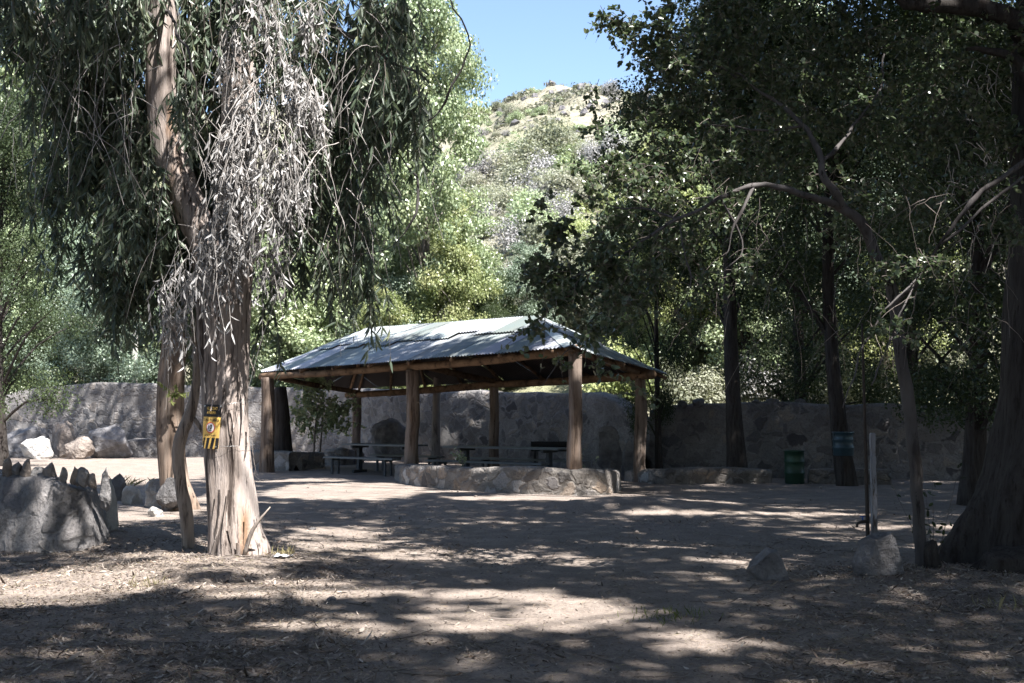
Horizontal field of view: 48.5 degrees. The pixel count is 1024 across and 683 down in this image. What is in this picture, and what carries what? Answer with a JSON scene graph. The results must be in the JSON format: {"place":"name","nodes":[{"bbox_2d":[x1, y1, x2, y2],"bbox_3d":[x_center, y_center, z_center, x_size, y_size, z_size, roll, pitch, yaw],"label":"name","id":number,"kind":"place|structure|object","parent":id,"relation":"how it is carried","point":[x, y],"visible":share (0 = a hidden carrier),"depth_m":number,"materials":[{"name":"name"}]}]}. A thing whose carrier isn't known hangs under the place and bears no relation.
{"place":"outdoors","nodes":[
{"label":"outdoors","id":0,"kind":"place"},
{"bbox_2d":[0,85,1000,415],"bbox_3d":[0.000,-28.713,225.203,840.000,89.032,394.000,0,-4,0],"label":"hill","id":1,"kind":"structure","parent":0,"point":[574,117],"depth_m":159.84,"materials":[{"name":"beige plant"}]},
{"bbox_2d":[0,0,121,281],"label":"oak tree","id":2,"kind":"object","parent":1,"relation":"on","point":[8,78],"visible":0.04,"depth_m":49.10,"materials":[{"name":"green plant"}]},
{"bbox_2d":[132,194,281,386],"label":"broadleaf tree","id":3,"kind":"object","parent":1,"relation":"on","point":[190,379],"visible":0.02,"depth_m":45.38,"materials":[{"name":"green plant"}]},
{"bbox_2d":[255,206,395,388],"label":"broadleaf tree","id":4,"kind":"object","parent":1,"relation":"on","point":[291,330],"visible":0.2,"depth_m":43.03,"materials":[{"name":"green plant"}]},
{"bbox_2d":[278,1,467,299],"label":"oak tree","id":5,"kind":"object","parent":1,"relation":"on","point":[337,187],"visible":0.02,"depth_m":48.28,"materials":[{"name":"green plant"}]},
{"bbox_2d":[350,0,499,321],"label":"oak tree","id":6,"kind":"object","parent":1,"relation":"on","point":[445,35],"visible":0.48,"depth_m":43.89,"materials":[{"name":"green plant"}]},
{"bbox_2d":[410,204,506,389],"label":"yellow green tree","id":7,"kind":"object","parent":1,"relation":"on","point":[456,291],"visible":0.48,"depth_m":42.96,"materials":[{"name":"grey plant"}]},
{"bbox_2d":[458,170,487,191],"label":"shrub","id":8,"kind":"object","parent":1,"relation":"on","point":[473,179],"visible":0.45,"depth_m":117.97,"materials":[{"name":"green plant"}]},
{"bbox_2d":[446,285,511,390],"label":"dark tree","id":9,"kind":"object","parent":1,"relation":"on","point":[486,307],"visible":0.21,"depth_m":43.56,"materials":[{"name":"green plant"}]},
{"bbox_2d":[436,239,525,321],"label":"broadleaf tree","id":10,"kind":"object","parent":1,"relation":"on","point":[496,262],"visible":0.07,"depth_m":45.01,"materials":[{"name":"green plant"}]},
{"bbox_2d":[468,212,502,239],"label":"shrub","id":11,"kind":"object","parent":1,"relation":"on","point":[484,225],"visible":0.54,"depth_m":87.83,"materials":[{"name":"green plant"}]},
{"bbox_2d":[471,182,522,211],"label":"shrub","id":12,"kind":"object","parent":1,"relation":"on","point":[500,200],"visible":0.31,"depth_m":97.66,"materials":[{"name":"green plant"}]},
{"bbox_2d":[485,210,534,253],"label":"shrub","id":13,"kind":"object","parent":1,"relation":"on","point":[511,236],"visible":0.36,"depth_m":75.83,"materials":[{"name":"grey plant"}]},
{"bbox_2d":[480,151,545,190],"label":"shrub","id":14,"kind":"object","parent":1,"relation":"on","point":[501,178],"visible":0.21,"depth_m":109.22,"materials":[{"name":"green plant"}]},
{"bbox_2d":[484,135,564,175],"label":"shrub","id":15,"kind":"object","parent":1,"relation":"on","point":[528,149],"visible":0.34,"depth_m":116.13,"materials":[{"name":"green plant"}]},
{"bbox_2d":[488,240,570,323],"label":"acacia tree","id":16,"kind":"object","parent":1,"relation":"on","point":[527,306],"visible":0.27,"depth_m":44.65,"materials":[{"name":"green plant"}]},
{"bbox_2d":[497,198,562,238],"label":"shrub","id":17,"kind":"object","parent":1,"relation":"on","point":[527,212],"visible":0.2,"depth_m":76.84,"materials":[{"name":"green plant"}]},
{"bbox_2d":[505,185,554,218],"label":"shrub","id":18,"kind":"object","parent":1,"relation":"on","point":[521,196],"visible":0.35,"depth_m":87.71,"materials":[{"name":"green plant"}]},
{"bbox_2d":[505,148,569,191],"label":"shrub","id":19,"kind":"object","parent":1,"relation":"on","point":[540,162],"visible":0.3,"depth_m":105.97,"materials":[{"name":"grey plant"}]},
{"bbox_2d":[515,111,580,158],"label":"shrub","id":20,"kind":"object","parent":1,"relation":"on","point":[534,135],"visible":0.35,"depth_m":118.01,"materials":[{"name":"green plant"}]},
{"bbox_2d":[515,211,590,256],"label":"shrub","id":21,"kind":"object","parent":1,"relation":"on","point":[533,233],"visible":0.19,"depth_m":66.96,"materials":[{"name":"green plant"}]},
{"bbox_2d":[525,165,584,198],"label":"shrub","id":22,"kind":"object","parent":1,"relation":"on","point":[561,178],"visible":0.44,"depth_m":88.90,"materials":[{"name":"green plant"}]},
{"bbox_2d":[538,189,585,223],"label":"shrub","id":23,"kind":"object","parent":1,"relation":"on","point":[563,207],"visible":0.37,"depth_m":79.49,"materials":[{"name":"grey plant"}]},
{"bbox_2d":[416,79,711,318],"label":"hillside scrub","id":24,"kind":"object","parent":1,"relation":"on","point":[565,95],"visible":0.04,"depth_m":177.18,"materials":[{"name":"green plant"}]},
{"bbox_2d":[540,203,595,251],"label":"shrub","id":25,"kind":"object","parent":1,"relation":"on","point":[578,224],"visible":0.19,"depth_m":63.97,"materials":[{"name":"yellow plant"}]},
{"bbox_2d":[542,228,593,274],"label":"shrub","id":26,"kind":"object","parent":1,"relation":"on","point":[569,248],"visible":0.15,"depth_m":58.23,"materials":[{"name":"green plant"}]},
{"bbox_2d":[546,151,603,183],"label":"shrub","id":27,"kind":"object","parent":1,"relation":"on","point":[565,159],"visible":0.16,"depth_m":103.83,"materials":[{"name":"green plant"}]},
{"bbox_2d":[575,138,611,165],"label":"shrub","id":28,"kind":"object","parent":1,"relation":"on","point":[589,150],"visible":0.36,"depth_m":110.79,"materials":[{"name":"grey plant"}]},
{"bbox_2d":[595,117,647,146],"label":"shrub","id":29,"kind":"object","parent":1,"relation":"on","point":[622,131],"visible":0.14,"depth_m":115.78,"materials":[{"name":"green plant"}]},
{"bbox_2d":[582,336,664,399],"bbox_3d":[3.810,0.933,38.692,3.355,2.508,4.166,-2,-4,28],"label":"shrub","id":30,"kind":"object","parent":1,"relation":"on","point":[610,385],"visible":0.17,"depth_m":38.22,"materials":[{"name":"green plant"}]},
{"bbox_2d":[582,198,664,344],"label":"acacia tree","id":31,"kind":"object","parent":1,"relation":"on","point":[592,312],"visible":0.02,"depth_m":44.24,"materials":[{"name":"green plant"}]},
{"bbox_2d":[612,162,722,358],"bbox_3d":[5.707,-2.338,39.738,4.712,8.029,4.287,1,-4,-22],"label":"yellow green tree","id":32,"kind":"object","parent":1,"relation":"on","point":[684,193],"visible":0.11,"depth_m":39.15,"materials":[{"name":"green plant"}]},
{"bbox_2d":[630,334,711,379],"bbox_3d":[5.202,0.645,40.261,3.356,2.040,4.277,-2,-4,34],"label":"shrub","id":33,"kind":"object","parent":1,"relation":"on","point":[651,352],"visible":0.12,"depth_m":39.52,"materials":[{"name":"green plant"}]},
{"bbox_2d":[651,327,740,373],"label":"shrub","id":34,"kind":"object","parent":1,"relation":"on","point":[703,353],"visible":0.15,"depth_m":40.13,"materials":[{"name":"green plant"}]},
{"bbox_2d":[649,357,743,404],"bbox_3d":[6.039,1.396,37.722,3.099,1.799,3.242,-1,-4,22],"label":"shrub","id":35,"kind":"object","parent":1,"relation":"on","point":[691,391],"visible":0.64,"depth_m":37.02,"materials":[{"name":"green plant"}]},
{"bbox_2d":[659,164,815,389],"bbox_3d":[7.660,-2.466,39.025,5.276,8.702,6.236,-1,-4,11],"label":"broadleaf tree","id":36,"kind":"object","parent":1,"relation":"on","point":[718,336],"visible":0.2,"depth_m":38.28,"materials":[{"name":"green plant"}]},
{"bbox_2d":[710,349,793,398],"bbox_3d":[8.171,1.125,38.005,2.697,1.859,3.164,-3,-5,44],"label":"shrub","id":37,"kind":"object","parent":1,"relation":"on","point":[755,391],"visible":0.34,"depth_m":37.62,"materials":[{"name":"green plant"}]},
{"bbox_2d":[765,331,895,398],"bbox_3d":[10.526,0.822,37.569,4.506,2.394,3.229,-3,-5,45],"label":"shrub","id":38,"kind":"object","parent":1,"relation":"on","point":[790,364],"visible":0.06,"depth_m":36.98,"materials":[{"name":"green plant"}]},
{"bbox_2d":[771,158,929,344],"bbox_3d":[11.679,-2.506,38.051,6.089,8.839,5.839,0,-4,1],"label":"acacia tree","id":39,"kind":"object","parent":1,"relation":"on","point":[846,254],"visible":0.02,"depth_m":36.70,"materials":[{"name":"green plant"}]},
{"bbox_2d":[836,213,960,398],"bbox_3d":[12.162,-1.388,36.165,4.435,7.557,4.035,-3,-5,43],"label":"yellow green tree","id":40,"kind":"object","parent":1,"relation":"on","point":[874,345],"visible":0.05,"depth_m":35.79,"materials":[{"name":"green plant"}]},
{"bbox_2d":[891,332,1000,381],"bbox_3d":[15.304,0.541,38.855,4.975,1.981,3.999,1,-4,-12],"label":"shrub","id":41,"kind":"object","parent":1,"relation":"on","point":[961,356],"visible":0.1,"depth_m":37.82,"materials":[{"name":"green plant"}]},
{"bbox_2d":[1,0,1015,111],"label":"sky","id":42,"kind":"structure","parent":0,"point":[531,43],"materials":[{"name":"blue"}]},
{"bbox_2d":[0,456,1023,682],"bbox_3d":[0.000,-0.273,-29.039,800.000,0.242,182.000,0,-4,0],"label":"ground","id":43,"kind":"structure","parent":0,"point":[372,486],"depth_m":10.44,"materials":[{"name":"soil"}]},
{"bbox_2d":[7,426,52,457],"bbox_3d":[-17.342,3.655,40.221,2.271,1.324,0.890,0,-4,0],"label":"boulder","id":44,"kind":"object","parent":43,"relation":"on","point":[16,438],"visible":0.43,"depth_m":39.87,"materials":[{"name":"stone"}]},
{"bbox_2d":[20,436,53,458],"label":"boulder","id":45,"kind":"object","parent":43,"relation":"on","point":[38,448],"visible":0.88,"depth_m":38.42,"materials":[{"name":"stone"}]},
{"bbox_2d":[0,76,96,465],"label":"dark tree","id":46,"kind":"object","parent":43,"relation":"on","point":[10,200],"visible":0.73,"depth_m":33.73,"materials":[{"name":"green plant"}]},
{"bbox_2d":[2,220,102,394],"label":"broadleaf tree","id":47,"kind":"object","parent":43,"relation":"on","point":[7,361],"visible":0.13,"depth_m":44.30,"materials":[{"name":"green plant"}]},
{"bbox_2d":[0,457,110,552],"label":"boulder","id":48,"kind":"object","parent":43,"relation":"on","point":[47,508],"depth_m":13.04,"materials":[{"name":"stone"}]},
{"bbox_2d":[52,420,75,457],"bbox_3d":[-15.741,3.545,39.922,0.906,1.554,0.638,0,-4,0],"label":"boulder","id":49,"kind":"object","parent":43,"relation":"on","point":[63,434],"visible":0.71,"depth_m":39.70,"materials":[{"name":"stone"}]},
{"bbox_2d":[2,217,142,386],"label":"acacia tree","id":50,"kind":"object","parent":43,"relation":"on","point":[67,278],"visible":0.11,"depth_m":44.23,"materials":[{"name":"green plant"}]},
{"bbox_2d":[64,436,94,458],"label":"boulder","id":51,"kind":"object","parent":43,"relation":"on","point":[83,447],"visible":1,"depth_m":38.57,"materials":[{"name":"stone"}]},
{"bbox_2d":[99,478,118,530],"bbox_3d":[-5.096,2.132,14.312,0.225,0.831,0.225,-2,-4,31],"label":"boulder","id":52,"kind":"object","parent":43,"relation":"on","point":[111,518],"visible":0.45,"depth_m":14.28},
{"bbox_2d":[88,424,132,457],"bbox_3d":[-13.945,3.563,39.484,1.558,1.385,0.783,0,-4,0],"label":"boulder","id":53,"kind":"object","parent":43,"relation":"on","point":[110,442],"visible":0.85,"depth_m":39.24,"materials":[{"name":"stone"}]},
{"bbox_2d":[34,257,188,386],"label":"acacia tree","id":54,"kind":"object","parent":43,"relation":"on","point":[107,370],"visible":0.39,"depth_m":42.58,"materials":[{"name":"green plant"}]},
{"bbox_2d":[121,486,142,503],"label":"boulder","id":55,"kind":"object","parent":43,"relation":"on","point":[131,495],"visible":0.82,"depth_m":19.50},
{"bbox_2d":[127,437,156,456],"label":"boulder","id":56,"kind":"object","parent":43,"relation":"on","point":[143,447],"depth_m":40.39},
{"bbox_2d":[144,478,160,507],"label":"boulder","id":57,"kind":"object","parent":43,"relation":"on","point":[152,487],"visible":0.48,"depth_m":18.94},
{"bbox_2d":[156,477,177,508],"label":"boulder","id":58,"kind":"object","parent":43,"relation":"on","point":[166,496],"visible":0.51,"depth_m":18.12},
{"bbox_2d":[125,0,216,510],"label":"eucalyptus tree","id":59,"kind":"object","parent":43,"relation":"on","point":[169,413],"visible":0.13,"depth_m":18.57,"materials":[{"name":"brown plant"}]},
{"bbox_2d":[172,318,202,547],"bbox_3d":[-3.744,0.671,13.223,0.380,3.633,0.162,0,-4,0],"label":"dead trunk","id":60,"kind":"object","parent":43,"relation":"on","point":[184,503],"visible":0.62,"depth_m":13.13,"materials":[{"name":"brown wood"}]},
{"bbox_2d":[0,0,470,555],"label":"eucalyptus tree","id":61,"kind":"object","parent":43,"relation":"on","point":[114,120],"visible":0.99,"depth_m":12.25,"materials":[{"name":"green plant"}]},
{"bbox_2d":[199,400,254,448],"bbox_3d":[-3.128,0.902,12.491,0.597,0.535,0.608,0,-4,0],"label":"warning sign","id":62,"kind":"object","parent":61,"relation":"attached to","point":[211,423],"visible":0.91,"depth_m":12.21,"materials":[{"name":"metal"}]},
{"bbox_2d":[250,449,301,470],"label":"stone wall","id":63,"kind":"structure","parent":43,"relation":"on","point":[287,460],"depth_m":31.00,"materials":[{"name":"stone"}]},
{"bbox_2d":[274,387,292,450],"bbox_3d":[-6.475,2.525,32.403,0.852,2.475,0.857,0,-4,0],"label":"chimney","id":64,"kind":"object","parent":43,"relation":"on","point":[282,438],"visible":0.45,"depth_m":32.22,"materials":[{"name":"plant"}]},
{"bbox_2d":[249,234,350,388],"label":"broadleaf tree","id":65,"kind":"object","parent":43,"relation":"on","point":[266,358],"visible":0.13,"depth_m":42.88,"materials":[{"name":"green plant"}]},
{"bbox_2d":[300,452,324,468],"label":"stone wall","id":66,"kind":"structure","parent":43,"relation":"on","point":[313,460],"depth_m":31.92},
{"bbox_2d":[5,382,650,473],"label":"stone wall","id":67,"kind":"structure","parent":43,"relation":"on","point":[525,418],"depth_m":36.00,"materials":[{"name":"stone"}]},
{"bbox_2d":[289,366,366,451],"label":"sapling","id":68,"kind":"object","parent":43,"relation":"on","point":[307,398],"visible":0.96,"depth_m":32.87,"materials":[{"name":"green plant"}]},
{"bbox_2d":[324,447,363,464],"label":"boulder","id":69,"kind":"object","parent":43,"relation":"on","point":[340,451],"depth_m":34.43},
{"bbox_2d":[323,456,400,475],"bbox_3d":[-3.825,3.161,28.847,2.430,0.452,0.330,-3,-4,37],"label":"bench","id":70,"kind":"object","parent":43,"relation":"on","point":[338,458],"visible":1,"depth_m":28.70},
{"bbox_2d":[328,270,438,388],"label":"acacia tree","id":71,"kind":"object","parent":43,"relation":"on","point":[395,284],"visible":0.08,"depth_m":43.81,"materials":[{"name":"green plant"}]},
{"bbox_2d":[341,443,427,472],"bbox_3d":[-3.325,3.048,29.543,2.430,0.765,0.712,-3,-4,37],"label":"picnic table","id":72,"kind":"object","parent":43,"relation":"on","point":[359,446],"visible":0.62,"depth_m":29.97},
{"bbox_2d":[370,418,405,457],"bbox_3d":[-3.666,2.943,34.199,1.197,1.290,0.721,0,-4,0],"label":"boulder","id":73,"kind":"object","parent":43,"relation":"on","point":[390,431],"visible":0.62,"depth_m":33.92,"materials":[{"name":"stone"}]},
{"bbox_2d":[349,284,444,388],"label":"yellow green tree","id":74,"kind":"object","parent":43,"relation":"on","point":[398,315],"visible":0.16,"depth_m":42.11,"materials":[{"name":"green plant"}]},
{"bbox_2d":[431,377,440,464],"bbox_3d":[-2.212,2.249,33.122,0.285,3.003,0.275,0,-4,0],"label":"pole","id":75,"kind":"object","parent":43,"relation":"on","point":[435,443],"visible":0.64,"depth_m":33.02,"materials":[{"name":"brown wood"}]},
{"bbox_2d":[258,315,666,481],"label":"pavilion","id":76,"kind":"structure","parent":43,"relation":"on","point":[457,353],"depth_m":27.71,"materials":[{"name":"wood"}]},
{"bbox_2d":[425,459,548,465],"bbox_3d":[-0.625,3.015,26.477,3.400,0.452,0.330,-3,-4,36],"label":"bench","id":77,"kind":"object","parent":43,"relation":"on","point":[440,461],"visible":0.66,"depth_m":26.37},
{"bbox_2d":[443,445,566,466],"bbox_3d":[-0.125,2.901,27.173,3.400,0.765,0.712,-3,-4,36],"label":"picnic table","id":78,"kind":"object","parent":43,"relation":"on","point":[466,449],"visible":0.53,"depth_m":26.80,"materials":[{"name":"wood"}]},
{"bbox_2d":[394,464,620,495],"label":"stone wall","id":79,"kind":"structure","parent":43,"relation":"on","point":[542,480],"depth_m":22.36,"materials":[{"name":"stone"}]},
{"bbox_2d":[0,523,1022,682],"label":"straw","id":80,"kind":"object","parent":43,"relation":"on","point":[490,622],"visible":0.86,"depth_m":8.45,"materials":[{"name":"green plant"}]},
{"bbox_2d":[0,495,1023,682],"bbox_3d":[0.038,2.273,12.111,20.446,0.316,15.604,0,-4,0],"label":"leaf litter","id":81,"kind":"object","parent":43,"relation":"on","point":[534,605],"visible":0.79,"depth_m":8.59,"materials":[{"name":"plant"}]},
{"bbox_2d":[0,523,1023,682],"bbox_3d":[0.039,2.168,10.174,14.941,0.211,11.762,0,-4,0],"label":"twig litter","id":82,"kind":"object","parent":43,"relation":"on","point":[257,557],"visible":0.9,"depth_m":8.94,"materials":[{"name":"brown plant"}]},
{"bbox_2d":[470,457,589,466],"bbox_3d":[0.375,3.099,27.849,3.400,0.452,0.330,-3,-4,36],"label":"bench","id":83,"kind":"object","parent":43,"relation":"on","point":[512,459],"visible":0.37,"depth_m":28.01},
{"bbox_2d":[531,441,566,465],"bbox_3d":[0.987,2.908,28.174,1.040,0.876,0.600,0,-4,0],"label":"barbecue","id":84,"kind":"object","parent":43,"relation":"on","point":[561,444],"visible":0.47,"depth_m":27.91,"materials":[{"name":"black metal"}]},
{"bbox_2d":[598,425,621,470],"bbox_3d":[2.430,2.733,28.081,0.585,1.332,0.385,-1,-4,16],"label":"boulder","id":85,"kind":"object","parent":43,"relation":"on","point":[610,454],"visible":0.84,"depth_m":27.95,"materials":[{"name":"stone"}]},
{"bbox_2d":[622,439,633,476],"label":"boulder","id":86,"kind":"object","parent":43,"relation":"on","point":[627,458],"visible":0.63,"depth_m":27.50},
{"bbox_2d":[597,146,705,468],"bbox_3d":[3.529,-0.699,28.098,2.823,8.535,2.456,1,-4,-17],"label":"dark tree","id":87,"kind":"object","parent":43,"relation":"on","point":[678,348],"visible":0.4,"depth_m":27.88,"materials":[{"name":"green plant"}]},
{"bbox_2d":[617,604,723,625],"bbox_3d":[1.199,2.118,8.894,0.714,0.089,0.728,3,-5,-40],"label":"grass tuft","id":88,"kind":"object","parent":43,"relation":"on","point":[674,612],"visible":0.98,"depth_m":8.87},
{"bbox_2d":[624,467,771,484],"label":"stone wall","id":89,"kind":"structure","parent":43,"relation":"on","point":[705,475],"depth_m":25.36,"materials":[{"name":"stone"}]},
{"bbox_2d":[584,0,878,467],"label":"dark tree","id":90,"kind":"object","parent":43,"relation":"on","point":[736,455],"visible":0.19,"depth_m":26.20,"materials":[{"name":"green plant"}]},
{"bbox_2d":[501,0,1023,566],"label":"round leaved tree","id":91,"kind":"object","parent":43,"relation":"on","point":[563,288],"visible":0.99,"depth_m":11.56,"materials":[{"name":"green plant"}]},
{"bbox_2d":[746,547,788,580],"bbox_3d":[2.411,2.133,10.751,0.413,0.364,0.249,-1,-4,19],"label":"boulder","id":92,"kind":"object","parent":43,"relation":"on","point":[766,563],"visible":0.86,"depth_m":10.66,"materials":[{"name":"stone"}]},
{"bbox_2d":[783,450,804,483],"bbox_3d":[6.298,2.801,25.374,0.470,0.742,0.470,0,-4,0],"label":"green bin","id":93,"kind":"object","parent":43,"relation":"on","point":[794,462],"visible":1,"depth_m":25.19,"materials":[{"name":"paint"}]},
{"bbox_2d":[698,75,905,404],"bbox_3d":[7.879,-1.841,30.497,5.798,11.261,6.664,2,-4,-30],"label":"dark tree","id":94,"kind":"object","parent":43,"relation":"on","point":[802,388],"visible":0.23,"depth_m":30.18,"materials":[{"name":"green plant"}]},
{"bbox_2d":[676,0,965,485],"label":"dark tree","id":95,"kind":"object","parent":43,"relation":"on","point":[845,471],"visible":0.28,"depth_m":24.71,"materials":[{"name":"green plant"}]},
{"bbox_2d":[832,432,853,455],"bbox_3d":[7.020,2.165,24.112,0.466,0.501,0.466,0,-4,0],"label":"blue bin","id":96,"kind":"object","parent":95,"relation":"hanging from","point":[843,443],"visible":1,"depth_m":23.93,"materials":[{"name":"paint"}]},
{"bbox_2d":[650,402,992,480],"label":"stone wall","id":97,"kind":"structure","parent":43,"relation":"on","point":[693,436],"depth_m":27.46,"materials":[{"name":"stone"}]},
{"bbox_2d":[807,468,890,484],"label":"stone wall","id":98,"kind":"structure","parent":43,"relation":"on","point":[822,476],"depth_m":25.27,"materials":[{"name":"stone"}]},
{"bbox_2d":[856,323,869,535],"bbox_3d":[3.894,1.139,12.700,0.179,2.695,0.064,1,-4,-16],"label":"water tap","id":99,"kind":"object","parent":43,"relation":"on","point":[866,520],"visible":0.91,"depth_m":12.70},
{"bbox_2d":[869,433,877,533],"bbox_3d":[4.043,1.756,12.717,0.062,1.466,0.055,1,-4,-9],"label":"white post","id":100,"kind":"object","parent":43,"relation":"on","point":[873,481],"visible":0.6,"depth_m":12.71,"materials":[{"name":"paint"}]},
{"bbox_2d":[852,531,904,576],"bbox_3d":[3.471,2.079,10.668,0.492,0.600,0.336,2,-4,-28],"label":"boulder","id":101,"kind":"object","parent":43,"relation":"on","point":[877,553],"visible":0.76,"depth_m":10.54,"materials":[{"name":"stone"}]},
{"bbox_2d":[781,59,1002,414],"bbox_3d":[10.421,-1.898,29.569,6.139,11.261,7.056,-3,-5,38],"label":"dark tree","id":102,"kind":"object","parent":43,"relation":"on","point":[909,351],"visible":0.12,"depth_m":29.29,"materials":[{"name":"green plant"}]},
{"bbox_2d":[829,0,1016,505],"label":"dark tree","id":103,"kind":"object","parent":43,"relation":"on","point":[977,417],"visible":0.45,"depth_m":19.80,"materials":[{"name":"green plant"}]},
{"bbox_2d":[826,0,1023,572],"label":"massive tree","id":104,"kind":"object","parent":43,"relation":"on","point":[986,532],"visible":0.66,"depth_m":11.71,"materials":[{"name":"brown plant"}]},
{"bbox_2d":[888,463,966,552],"bbox_3d":[4.185,1.764,11.450,0.430,1.098,0.640,3,-4,-37],"label":"weed","id":105,"kind":"object","parent":43,"relation":"on","point":[931,504],"visible":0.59,"depth_m":11.35,"materials":[{"name":"brown plant"}]},
{"bbox_2d":[923,539,941,568],"bbox_3d":[4.039,2.125,10.972,0.142,0.441,0.184,-3,-5,43],"label":"stump","id":106,"kind":"object","parent":43,"relation":"on","point":[931,558],"visible":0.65,"depth_m":10.92,"materials":[{"name":"wood"}]},
{"bbox_2d":[876,15,1012,431],"bbox_3d":[10.653,-1.940,24.354,6.139,10.668,7.056,1,-4,-11],"label":"dark tree","id":107,"kind":"object","parent":43,"relation":"on","point":[996,260],"visible":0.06,"depth_m":24.98,"materials":[{"name":"green plant"}]},
{"bbox_2d":[646,415,654,464],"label":"boulder","id":108,"kind":"object","parent":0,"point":[650,446],"visible":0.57,"depth_m":28.52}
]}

